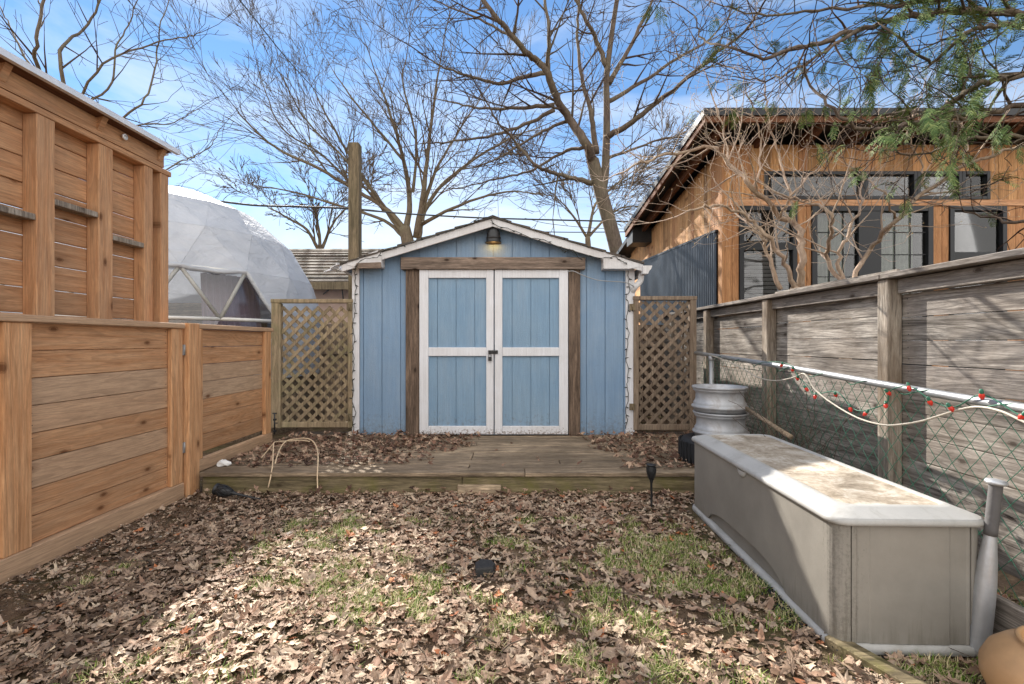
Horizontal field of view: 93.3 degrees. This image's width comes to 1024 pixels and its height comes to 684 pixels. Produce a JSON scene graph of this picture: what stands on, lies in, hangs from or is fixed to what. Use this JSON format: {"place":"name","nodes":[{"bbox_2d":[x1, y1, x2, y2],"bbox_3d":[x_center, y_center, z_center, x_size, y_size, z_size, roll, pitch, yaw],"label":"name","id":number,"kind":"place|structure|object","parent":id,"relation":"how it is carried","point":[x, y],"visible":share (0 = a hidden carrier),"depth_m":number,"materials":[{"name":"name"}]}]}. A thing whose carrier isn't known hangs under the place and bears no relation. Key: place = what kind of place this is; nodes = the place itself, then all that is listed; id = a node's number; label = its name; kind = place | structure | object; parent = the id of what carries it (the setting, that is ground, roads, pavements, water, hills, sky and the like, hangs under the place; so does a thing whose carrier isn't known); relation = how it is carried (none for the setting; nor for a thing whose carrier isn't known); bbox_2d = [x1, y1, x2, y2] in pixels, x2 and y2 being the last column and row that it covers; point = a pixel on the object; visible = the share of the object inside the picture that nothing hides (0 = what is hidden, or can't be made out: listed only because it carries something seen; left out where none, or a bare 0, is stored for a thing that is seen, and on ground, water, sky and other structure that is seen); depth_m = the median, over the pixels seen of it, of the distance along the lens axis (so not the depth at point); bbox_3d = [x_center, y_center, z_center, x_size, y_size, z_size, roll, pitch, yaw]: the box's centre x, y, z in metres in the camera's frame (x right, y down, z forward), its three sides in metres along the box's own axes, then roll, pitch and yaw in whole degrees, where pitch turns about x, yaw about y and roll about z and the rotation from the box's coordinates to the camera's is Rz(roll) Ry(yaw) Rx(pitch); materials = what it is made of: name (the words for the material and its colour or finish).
{"place":"outdoors","nodes":[
{"label":"outdoors","id":0,"kind":"place"},
{"bbox_2d":[239,0,332,108],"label":"utility cable","id":1,"kind":"object","parent":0,"point":[279,49],"visible":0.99,"depth_m":13.43,"materials":[{"name":"black rubber"}]},
{"bbox_2d":[220,201,627,221],"bbox_3d":[-1.492,-3.563,13.095,13.315,0.777,0.357,0,0,2],"label":"utility cable","id":2,"kind":"object","parent":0,"point":[297,206],"visible":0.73,"depth_m":13.02,"materials":[{"name":"black rubber"}]},
{"bbox_2d":[0,417,1023,683],"bbox_3d":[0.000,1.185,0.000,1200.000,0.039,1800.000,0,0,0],"label":"ground","id":3,"kind":"structure","parent":0,"point":[14,603],"depth_m":2.22,"materials":[{"name":"soil"}]},
{"bbox_2d":[0,47,179,440],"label":"timber screen","id":4,"kind":"object","parent":3,"relation":"on","point":[59,138],"visible":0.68,"depth_m":3.03,"materials":[{"name":"brown wood"}]},
{"bbox_2d":[0,313,198,584],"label":"cedar fence","id":5,"kind":"object","parent":3,"relation":"on","point":[64,489],"visible":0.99,"depth_m":2.86,"materials":[{"name":"brown wood"}]},
{"bbox_2d":[183,324,273,471],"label":"cedar gate","id":6,"kind":"structure","parent":5,"relation":"attached to","point":[238,418],"depth_m":4.36,"materials":[{"name":"brown wood"}]},
{"bbox_2d":[0,495,245,680],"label":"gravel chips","id":7,"kind":"object","parent":3,"relation":"on","point":[100,564],"visible":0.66,"depth_m":2.67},
{"bbox_2d":[0,0,266,191],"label":"young tree","id":8,"kind":"object","parent":3,"relation":"on","point":[34,53],"visible":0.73,"depth_m":9.35,"materials":[{"name":"brown plant"}]},
{"bbox_2d":[0,185,323,443],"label":"dome tent","id":9,"kind":"object","parent":3,"relation":"on","point":[229,265],"visible":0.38,"depth_m":6.04,"materials":[{"name":"plastic"}]},
{"bbox_2d":[212,483,260,499],"bbox_3d":[-2.014,1.111,3.575,0.403,0.115,0.087,0,0,8],"label":"garden torch","id":10,"kind":"object","parent":3,"relation":"on","point":[221,490],"visible":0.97,"depth_m":3.57,"materials":[{"name":"black plastic"}]},
{"bbox_2d":[207,138,398,248],"bbox_3d":[-10.173,-4.591,24.266,8.949,11.946,4.781,0,0,-23],"label":"tree","id":11,"kind":"object","parent":3,"relation":"on","point":[319,245],"visible":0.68,"depth_m":23.92,"materials":[{"name":"brown plant"}]},
{"bbox_2d":[261,322,347,420],"bbox_3d":[-3.292,0.439,7.185,4.615,1.481,0.070,0,0,0],"label":"back fence","id":12,"kind":"object","parent":3,"relation":"on","point":[335,365],"visible":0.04,"depth_m":7.20,"materials":[{"name":"brown wood"}]},
{"bbox_2d":[289,249,379,323],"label":"garage","id":13,"kind":"structure","parent":3,"relation":"on","point":[314,264],"depth_m":9.49,"materials":[{"name":"brown"}]},
{"bbox_2d":[348,142,361,431],"bbox_3d":[-1.924,-0.573,5.925,0.129,3.706,0.130,0,0,0],"label":"wooden post","id":14,"kind":"object","parent":3,"relation":"on","point":[354,200],"visible":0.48,"depth_m":5.86,"materials":[{"name":"brown wood"}]},
{"bbox_2d":[107,0,655,242],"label":"bare tree","id":15,"kind":"object","parent":3,"relation":"on","point":[402,230],"visible":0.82,"depth_m":21.83,"materials":[{"name":"brown plant"}]},
{"bbox_2d":[199,432,693,494],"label":"wooden deck","id":16,"kind":"structure","parent":3,"relation":"on","point":[480,460],"depth_m":3.82,"materials":[{"name":"brown wood"}]},
{"bbox_2d":[217,459,231,466],"bbox_3d":[-2.344,0.981,3.930,0.127,0.054,0.066,0,0,0],"label":"paper scrap","id":17,"kind":"object","parent":16,"relation":"on","point":[222,462],"visible":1,"depth_m":3.91,"materials":[{"name":"white paper"}]},
{"bbox_2d":[261,438,318,494],"bbox_3d":[-1.789,0.995,3.911,0.397,0.346,0.774,0,0,-32],"label":"garden rope","id":18,"kind":"object","parent":16,"relation":"on","point":[279,451],"visible":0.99,"depth_m":3.98,"materials":[{"name":"beige fabric"}]},
{"bbox_2d":[193,429,693,499],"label":"deck leaves","id":19,"kind":"object","parent":16,"relation":"on","point":[406,441],"visible":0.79,"depth_m":4.43,"materials":[{"name":"brown plant"}]},
{"bbox_2d":[324,215,651,434],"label":"garden shed","id":20,"kind":"structure","parent":16,"relation":"on","point":[484,326],"depth_m":5.21,"materials":[{"name":"blue paint"}]},
{"bbox_2d":[271,299,352,427],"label":"lattice gate","id":21,"kind":"structure","parent":20,"relation":"attached to","point":[278,354],"depth_m":5.22,"materials":[{"name":"brown wood"}]},
{"bbox_2d":[272,413,277,434],"bbox_3d":[-2.478,0.854,5.062,0.056,0.228,0.036,0,0,0],"label":"cane bolt","id":22,"kind":"object","parent":21,"relation":"attached to","point":[274,420],"visible":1,"depth_m":5.05,"materials":[{"name":"black metal"}]},
{"bbox_2d":[419,270,493,433],"bbox_3d":[-0.596,0.108,5.197,0.798,1.771,0.082,0,0,0],"label":"door","id":23,"kind":"structure","parent":20,"relation":"in","point":[456,307],"depth_m":5.21,"materials":[{"name":"blue paint"}]},
{"bbox_2d":[349,216,631,429],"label":"fairy lights","id":24,"kind":"object","parent":20,"relation":"attached to","point":[519,234],"visible":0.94,"depth_m":5.19,"materials":[{"name":"plastic"}]},
{"bbox_2d":[488,270,567,433],"bbox_3d":[0.174,0.108,5.202,0.856,1.771,0.072,0,0,0],"label":"door","id":25,"kind":"structure","parent":20,"relation":"in","point":[531,350],"depth_m":5.21,"materials":[{"name":"blue paint"}]},
{"bbox_2d":[568,271,633,286],"bbox_3d":[0.986,-0.667,5.163,0.776,0.191,0.123,0,0,-9],"label":"power cable","id":26,"kind":"object","parent":20,"relation":"attached to","point":[602,280],"visible":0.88,"depth_m":5.16,"materials":[{"name":"plastic"}]},
{"bbox_2d":[629,296,696,429],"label":"lattice gate","id":27,"kind":"structure","parent":20,"relation":"attached to","point":[690,345],"depth_m":5.22,"materials":[{"name":"brown wood"}]},
{"bbox_2d":[678,432,694,463],"bbox_3d":[1.748,0.903,4.060,0.666,0.206,0.666,0,0,0],"label":"car tyre","id":28,"kind":"object","parent":16,"relation":"on","point":[685,446],"visible":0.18,"depth_m":4.01,"materials":[{"name":"black rubber"}]},
{"bbox_2d":[692,409,749,435],"bbox_3d":[1.752,0.686,4.060,0.445,0.208,0.445,0,0,0],"label":"wheel rim","id":29,"kind":"object","parent":28,"relation":"on","point":[708,423],"visible":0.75,"depth_m":3.90,"materials":[{"name":"metal"}]},
{"bbox_2d":[691,384,748,413],"bbox_3d":[1.744,0.474,4.060,0.445,0.208,0.445,0,0,0],"label":"wheel rim","id":30,"kind":"object","parent":29,"relation":"on","point":[712,398],"visible":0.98,"depth_m":3.90,"materials":[{"name":"metal"}]},
{"bbox_2d":[457,484,500,495],"bbox_3d":[-0.251,1.151,3.724,0.335,0.099,0.037,0,0,0],"label":"wood offcut","id":31,"kind":"object","parent":3,"relation":"on","point":[483,488],"visible":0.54,"depth_m":3.71,"materials":[{"name":"beige wood"}]},
{"bbox_2d":[475,559,495,577],"bbox_3d":[-0.138,1.155,2.472,0.106,0.046,0.112,0,0,0],"label":"slate piece","id":32,"kind":"object","parent":3,"relation":"on","point":[482,566],"visible":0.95,"depth_m":2.44,"materials":[{"name":"grey stone"}]},
{"bbox_2d":[0,490,984,683],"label":"fallen twigs","id":33,"kind":"object","parent":3,"relation":"on","point":[572,678],"visible":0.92,"depth_m":2.15,"materials":[{"name":"brown wood"}]},
{"bbox_2d":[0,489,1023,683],"bbox_3d":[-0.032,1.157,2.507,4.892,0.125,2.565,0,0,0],"label":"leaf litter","id":34,"kind":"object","parent":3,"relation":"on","point":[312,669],"visible":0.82,"depth_m":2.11,"materials":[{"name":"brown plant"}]},
{"bbox_2d":[59,500,1023,683],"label":"lawn grass","id":35,"kind":"structure","parent":3,"relation":"on","point":[733,590],"depth_m":2.23,"materials":[{"name":"green plant"}]},
{"bbox_2d":[321,0,823,252],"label":"maple tree","id":36,"kind":"object","parent":3,"relation":"on","point":[612,234],"visible":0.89,"depth_m":11.77,"materials":[{"name":"brown plant"}]},
{"bbox_2d":[480,99,697,245],"bbox_3d":[5.845,-7.377,29.317,15.600,17.539,5.899,0,0,-22],"label":"distant tree","id":37,"kind":"object","parent":3,"relation":"on","point":[589,235],"visible":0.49,"depth_m":29.55,"materials":[{"name":"brown plant"}]},
{"bbox_2d":[646,463,655,506],"bbox_3d":[0.980,1.020,3.400,0.070,0.321,0.070,0,0,0],"label":"garden torch","id":38,"kind":"object","parent":3,"relation":"on","point":[651,470],"visible":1,"depth_m":3.39,"materials":[{"name":"black plastic"}]},
{"bbox_2d":[639,325,663,416],"bbox_3d":[1.917,0.455,7.610,1.115,1.450,0.060,0,0,0],"label":"side fence","id":39,"kind":"object","parent":3,"relation":"on","point":[643,387],"visible":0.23,"depth_m":7.62,"materials":[{"name":"brown wood"}]},
{"bbox_2d":[562,0,917,406],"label":"lilac tree","id":40,"kind":"object","parent":3,"relation":"on","point":[763,234],"visible":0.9,"depth_m":4.86,"materials":[{"name":"beige plant"}]},
{"bbox_2d":[680,376,856,463],"bbox_3d":[2.143,0.641,4.270,1.250,0.784,2.192,0,0,0],"label":"dead brush","id":41,"kind":"object","parent":3,"relation":"on","point":[748,401],"visible":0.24,"depth_m":3.59,"materials":[{"name":"brown plant"}]},
{"bbox_2d":[597,0,1023,252],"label":"evergreen tree","id":42,"kind":"object","parent":3,"relation":"on","point":[980,14],"visible":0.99,"depth_m":3.90,"materials":[{"name":"green plant"}]},
{"bbox_2d":[616,108,1023,425],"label":"timber house","id":43,"kind":"structure","parent":3,"relation":"on","point":[706,271],"depth_m":6.53,"materials":[{"name":"brown wood"}]},
{"bbox_2d":[739,206,797,354],"bbox_3d":[3.444,-0.824,6.525,0.775,2.007,0.090,0,0,0],"label":"window","id":44,"kind":"structure","parent":43,"relation":"in","point":[793,253],"depth_m":6.48,"materials":[{"name":"metal"}]},
{"bbox_2d":[764,171,864,199],"bbox_3d":[4.064,-2.105,6.525,1.341,0.379,0.090,0,0,0],"label":"transom window","id":45,"kind":"structure","parent":43,"relation":"in","point":[835,173],"depth_m":6.48,"materials":[{"name":"metal"}]},
{"bbox_2d":[811,206,933,340],"bbox_3d":[4.843,-0.824,6.525,1.627,2.007,0.090,0,0,0],"label":"window","id":46,"kind":"structure","parent":43,"relation":"in","point":[864,236],"depth_m":6.49,"materials":[{"name":"metal"}]},
{"bbox_2d":[865,171,916,199],"bbox_3d":[5.088,-2.105,6.525,0.704,0.379,0.090,0,0,0],"label":"transom window","id":47,"kind":"structure","parent":43,"relation":"in","point":[912,175],"depth_m":6.48,"materials":[{"name":"metal"}]},
{"bbox_2d":[917,171,961,199],"bbox_3d":[5.742,-2.105,6.525,0.601,0.379,0.090,0,0,0],"label":"transom window","id":48,"kind":"structure","parent":43,"relation":"in","point":[919,173],"depth_m":6.48,"materials":[{"name":"metal"}]},
{"bbox_2d":[961,171,990,199],"bbox_3d":[6.233,-2.105,6.525,0.377,0.379,0.090,0,0,0],"label":"transom window","id":49,"kind":"structure","parent":43,"relation":"in","point":[977,179],"depth_m":6.51,"materials":[{"name":"glass"}]},
{"bbox_2d":[949,206,1006,340],"bbox_3d":[6.263,-0.824,6.525,0.766,2.007,0.090,0,0,0],"label":"window","id":50,"kind":"structure","parent":43,"relation":"in","point":[982,240],"depth_m":6.54,"materials":[{"name":"glass"}]},
{"bbox_2d":[744,570,911,678],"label":"dark soil crumbs","id":51,"kind":"object","parent":3,"relation":"on","point":[781,599],"visible":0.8,"depth_m":2.13,"materials":[{"name":"brown soil"}]},
{"bbox_2d":[692,434,983,656],"bbox_3d":[1.534,0.910,2.629,0.591,0.540,1.636,0,0,2],"label":"storage box","id":52,"kind":"object","parent":3,"relation":"on","point":[872,563],"visible":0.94,"depth_m":1.90,"materials":[{"name":"grey plastic"}]},
{"bbox_2d":[745,406,792,438],"bbox_3d":[1.856,0.577,3.525,0.034,0.117,0.757,0,0,5],"label":"broom handle","id":53,"kind":"object","parent":52,"relation":"on","point":[777,428],"visible":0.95,"depth_m":3.42,"materials":[{"name":"brown wood"}]},
{"bbox_2d":[660,248,1023,579],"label":"board fence","id":54,"kind":"object","parent":3,"relation":"on","point":[884,302],"visible":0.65,"depth_m":2.95,"materials":[{"name":"grey wood"}]},
{"bbox_2d":[667,4,1023,419],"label":"lilac tree","id":55,"kind":"object","parent":3,"relation":"on","point":[840,275],"visible":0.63,"depth_m":4.74,"materials":[{"name":"beige plant"}]},
{"bbox_2d":[694,351,1023,606],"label":"chain link fence","id":56,"kind":"object","parent":3,"relation":"on","point":[976,400],"visible":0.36,"depth_m":2.52,"materials":[{"name":"metal"}]},
{"bbox_2d":[709,354,1023,425],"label":"extension cord","id":57,"kind":"object","parent":56,"relation":"hanging from","point":[965,408],"visible":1,"depth_m":2.43,"materials":[{"name":"white plastic"}]},
{"bbox_2d":[762,361,1023,419],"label":"holiday lights","id":58,"kind":"object","parent":56,"relation":"attached to","point":[981,395],"visible":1,"depth_m":2.35,"materials":[{"name":"green plastic"}]},
{"bbox_2d":[825,635,927,683],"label":"border board","id":59,"kind":"object","parent":3,"relation":"on","point":[877,664],"visible":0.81,"depth_m":1.74,"materials":[{"name":"beige wood"}]},
{"bbox_2d":[969,478,1008,656],"bbox_3d":[1.780,0.845,1.811,0.117,0.672,0.068,0,0,39],"label":"baseball bat","id":60,"kind":"object","parent":3,"relation":"on","point":[984,598],"visible":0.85,"depth_m":1.79,"materials":[{"name":"metal"}]},
{"bbox_2d":[978,625,1023,683],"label":"clay pot","id":61,"kind":"object","parent":3,"relation":"on","point":[1001,657],"visible":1,"depth_m":1.51,"materials":[{"name":"beige ceramic"}]},
{"bbox_2d":[993,594,1023,633],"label":"garden board","id":62,"kind":"object","parent":3,"relation":"on","point":[1009,614],"depth_m":1.81,"materials":[{"name":"grey wood"}]},
{"bbox_2d":[0,0,1023,251],"label":"sky","id":63,"kind":"structure","parent":0,"point":[132,84],"materials":[{"name":"blue"}]},
{"bbox_2d":[533,220,603,228],"bbox_3d":[2.681,-3.675,15.000,4.571,0.353,0.016,0,0,0],"label":"utility cable","id":64,"kind":"object","parent":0,"point":[571,226],"visible":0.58,"depth_m":14.99,"materials":[{"name":"black rubber"}]},
{"bbox_2d":[545,231,623,232],"bbox_3d":[3.060,-3.208,14.000,5.007,0.081,0.025,0,0,0],"label":"utility cable","id":65,"kind":"object","parent":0,"point":[580,232],"visible":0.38,"depth_m":13.99,"materials":[{"name":"black rubber"}]}
]}

